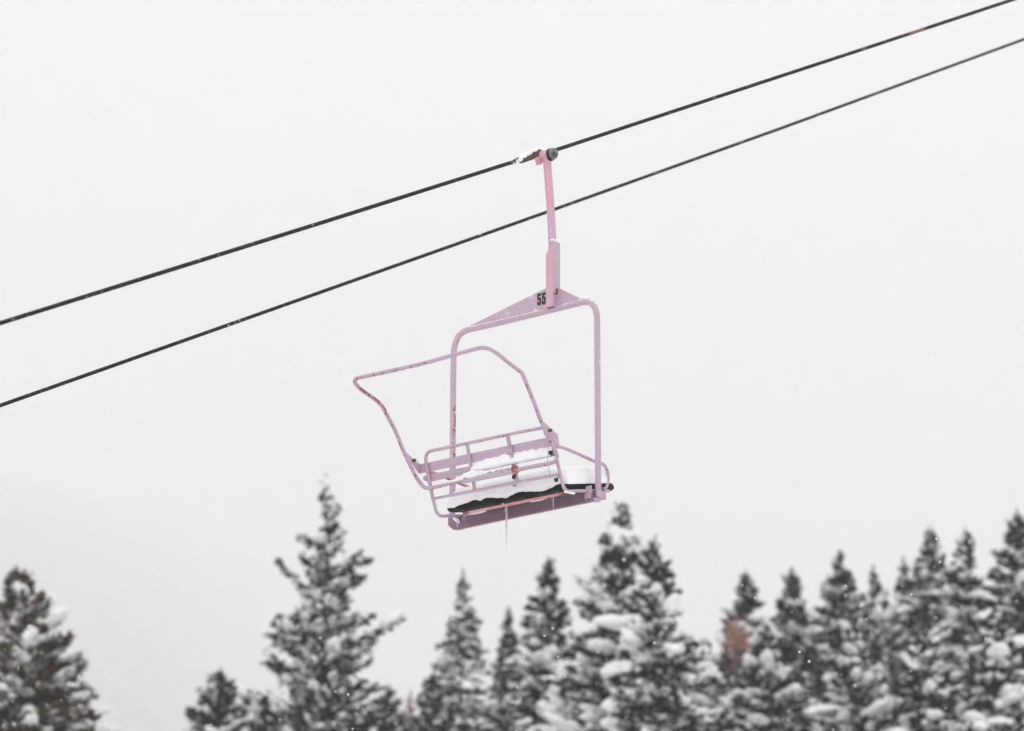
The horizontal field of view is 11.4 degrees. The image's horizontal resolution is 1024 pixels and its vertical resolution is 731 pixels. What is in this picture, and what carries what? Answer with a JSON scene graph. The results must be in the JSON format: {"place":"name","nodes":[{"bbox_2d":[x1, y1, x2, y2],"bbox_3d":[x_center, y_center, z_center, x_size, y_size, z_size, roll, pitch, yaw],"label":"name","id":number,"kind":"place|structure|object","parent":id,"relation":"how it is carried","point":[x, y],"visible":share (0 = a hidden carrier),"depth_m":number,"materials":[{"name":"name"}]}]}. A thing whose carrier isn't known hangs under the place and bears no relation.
{"place":"outdoors","nodes":[
{"label":"outdoors","id":0,"kind":"place"},
{"bbox_2d":[0,466,422,730],"bbox_3d":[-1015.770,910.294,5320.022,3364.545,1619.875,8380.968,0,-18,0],"label":"hill","id":1,"kind":"structure","parent":0,"point":[56,524],"depth_m":4081.15,"materials":[{"name":"white snow"}]},
{"bbox_2d":[0,0,1015,324],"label":"haul cable","id":2,"kind":"object","parent":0,"point":[194,262],"visible":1,"depth_m":33.03,"materials":[{"name":"metal"}]},
{"bbox_2d":[353,148,613,548],"bbox_3d":[-0.176,-0.248,33.355,1.199,2.803,1.524,-12,-22,33],"label":"chairlift chair","id":3,"kind":"object","parent":2,"relation":"hanging from","point":[547,490],"visible":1,"depth_m":33.27,"materials":[{"name":"purple paint"}]},
{"bbox_2d":[0,0,1022,730],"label":"falling snow","id":4,"kind":"structure","parent":0,"point":[526,368],"depth_m":31.27,"materials":[{"name":"white snow"}]},
{"bbox_2d":[0,38,1023,406],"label":"haul cable","id":5,"kind":"object","parent":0,"point":[76,378],"visible":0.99,"depth_m":37.97,"materials":[{"name":"metal"}]},
{"bbox_2d":[0,0,1023,725],"label":"sky","id":6,"kind":"structure","parent":0,"point":[869,417],"materials":[{"name":"white"}]},
{"bbox_3d":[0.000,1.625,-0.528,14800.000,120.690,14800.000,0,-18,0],"label":"ground","id":7,"kind":"structure","parent":0,"visible":0},
{"bbox_2d":[0,565,119,730],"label":"spruce tree","id":8,"kind":"object","parent":7,"relation":"on","point":[38,695],"visible":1,"depth_m":83.12,"materials":[{"name":"grey plant"}]},
{"bbox_2d":[182,668,257,730],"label":"spruce tree","id":9,"kind":"object","parent":7,"relation":"on","point":[215,711],"visible":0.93,"depth_m":91.53,"materials":[{"name":"grey plant"}]},
{"bbox_2d":[245,690,275,730],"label":"spruce tree","id":10,"kind":"object","parent":7,"relation":"on","point":[261,727],"visible":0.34,"depth_m":94.55,"materials":[{"name":"grey plant"}]},
{"bbox_2d":[201,474,407,730],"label":"spruce tree","id":11,"kind":"object","parent":7,"relation":"on","point":[324,708],"visible":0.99,"depth_m":86.59,"materials":[{"name":"grey plant"}]},
{"bbox_2d":[376,685,411,730],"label":"spruce tree","id":12,"kind":"object","parent":7,"relation":"on","point":[400,718],"visible":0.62,"depth_m":96.72,"materials":[{"name":"grey plant"}]},
{"bbox_2d":[404,690,417,725],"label":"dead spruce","id":13,"kind":"object","parent":7,"relation":"on","point":[410,701],"visible":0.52,"depth_m":98.89,"materials":[{"name":"brown plant"}]},
{"bbox_2d":[399,672,455,730],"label":"spruce tree","id":14,"kind":"object","parent":7,"relation":"on","point":[428,719],"visible":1,"depth_m":95.61,"materials":[{"name":"grey plant"}]},
{"bbox_2d":[410,568,498,730],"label":"spruce tree","id":15,"kind":"object","parent":7,"relation":"on","point":[461,685],"visible":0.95,"depth_m":96.33,"materials":[{"name":"grey plant"}]},
{"bbox_2d":[467,661,531,730],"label":"spruce tree","id":16,"kind":"object","parent":7,"relation":"on","point":[500,706],"visible":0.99,"depth_m":89.60,"materials":[{"name":"grey plant"}]},
{"bbox_2d":[482,606,531,719],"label":"spruce tree","id":17,"kind":"object","parent":7,"relation":"on","point":[509,634],"visible":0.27,"depth_m":105.58,"materials":[{"name":"grey plant"}]},
{"bbox_2d":[486,556,573,727],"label":"spruce tree","id":18,"kind":"object","parent":7,"relation":"on","point":[547,650],"visible":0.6,"depth_m":93.30,"materials":[{"name":"grey plant"}]},
{"bbox_2d":[527,641,588,730],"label":"spruce tree","id":19,"kind":"object","parent":7,"relation":"on","point":[561,707],"visible":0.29,"depth_m":85.55,"materials":[{"name":"grey plant"}]},
{"bbox_2d":[540,500,717,730],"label":"spruce tree","id":20,"kind":"object","parent":7,"relation":"on","point":[616,579],"visible":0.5,"depth_m":84.98,"materials":[{"name":"grey plant"}]},
{"bbox_2d":[587,535,734,730],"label":"spruce tree","id":21,"kind":"object","parent":7,"relation":"on","point":[661,662],"visible":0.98,"depth_m":83.07,"materials":[{"name":"white plant"}]},
{"bbox_2d":[690,636,734,730],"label":"spruce tree","id":22,"kind":"object","parent":7,"relation":"on","point":[721,701],"visible":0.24,"depth_m":91.59,"materials":[{"name":"grey plant"}]},
{"bbox_2d":[715,612,756,719],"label":"tree","id":23,"kind":"object","parent":7,"relation":"on","point":[740,640],"visible":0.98,"depth_m":90.78,"materials":[{"name":"brown plant"}]},
{"bbox_2d":[709,570,791,724],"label":"spruce tree","id":24,"kind":"object","parent":7,"relation":"on","point":[745,606],"visible":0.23,"depth_m":101.60,"materials":[{"name":"grey plant"}]},
{"bbox_2d":[710,621,807,730],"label":"spruce tree","id":25,"kind":"object","parent":7,"relation":"on","point":[760,671],"visible":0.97,"depth_m":89.36,"materials":[{"name":"grey plant"}]},
{"bbox_2d":[766,567,826,725],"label":"spruce tree","id":26,"kind":"object","parent":7,"relation":"on","point":[800,625],"visible":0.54,"depth_m":102.37,"materials":[{"name":"grey plant"}]},
{"bbox_2d":[797,549,879,730],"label":"spruce tree","id":27,"kind":"object","parent":7,"relation":"on","point":[832,592],"visible":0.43,"depth_m":101.40,"materials":[{"name":"grey plant"}]},
{"bbox_2d":[801,565,910,730],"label":"spruce tree","id":28,"kind":"object","parent":7,"relation":"on","point":[879,623],"visible":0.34,"depth_m":99.21,"materials":[{"name":"grey plant"}]},
{"bbox_2d":[808,612,904,730],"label":"spruce tree","id":29,"kind":"object","parent":7,"relation":"on","point":[863,713],"visible":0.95,"depth_m":89.38,"materials":[{"name":"grey plant"}]},
{"bbox_2d":[890,555,915,672],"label":"spruce tree","id":30,"kind":"object","parent":7,"relation":"on","point":[903,568],"visible":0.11,"depth_m":105.69,"materials":[{"name":"grey plant"}]},
{"bbox_2d":[889,525,951,714],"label":"spruce tree","id":31,"kind":"object","parent":7,"relation":"on","point":[925,567],"visible":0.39,"depth_m":100.41,"materials":[{"name":"grey plant"}]},
{"bbox_2d":[884,623,962,730],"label":"spruce tree","id":32,"kind":"object","parent":7,"relation":"on","point":[918,688],"visible":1,"depth_m":87.50,"materials":[{"name":"grey plant"}]},
{"bbox_2d":[913,528,1023,728],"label":"spruce tree","id":33,"kind":"object","parent":7,"relation":"on","point":[968,594],"visible":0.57,"depth_m":94.22,"materials":[{"name":"grey plant"}]},
{"bbox_2d":[939,605,1023,730],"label":"spruce tree","id":34,"kind":"object","parent":7,"relation":"on","point":[996,690],"visible":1,"depth_m":87.36,"materials":[{"name":"white plant"}]},
{"bbox_2d":[979,507,1023,718],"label":"spruce tree","id":35,"kind":"object","parent":7,"relation":"on","point":[1011,558],"visible":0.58,"depth_m":97.34,"materials":[{"name":"grey plant"}]}
]}

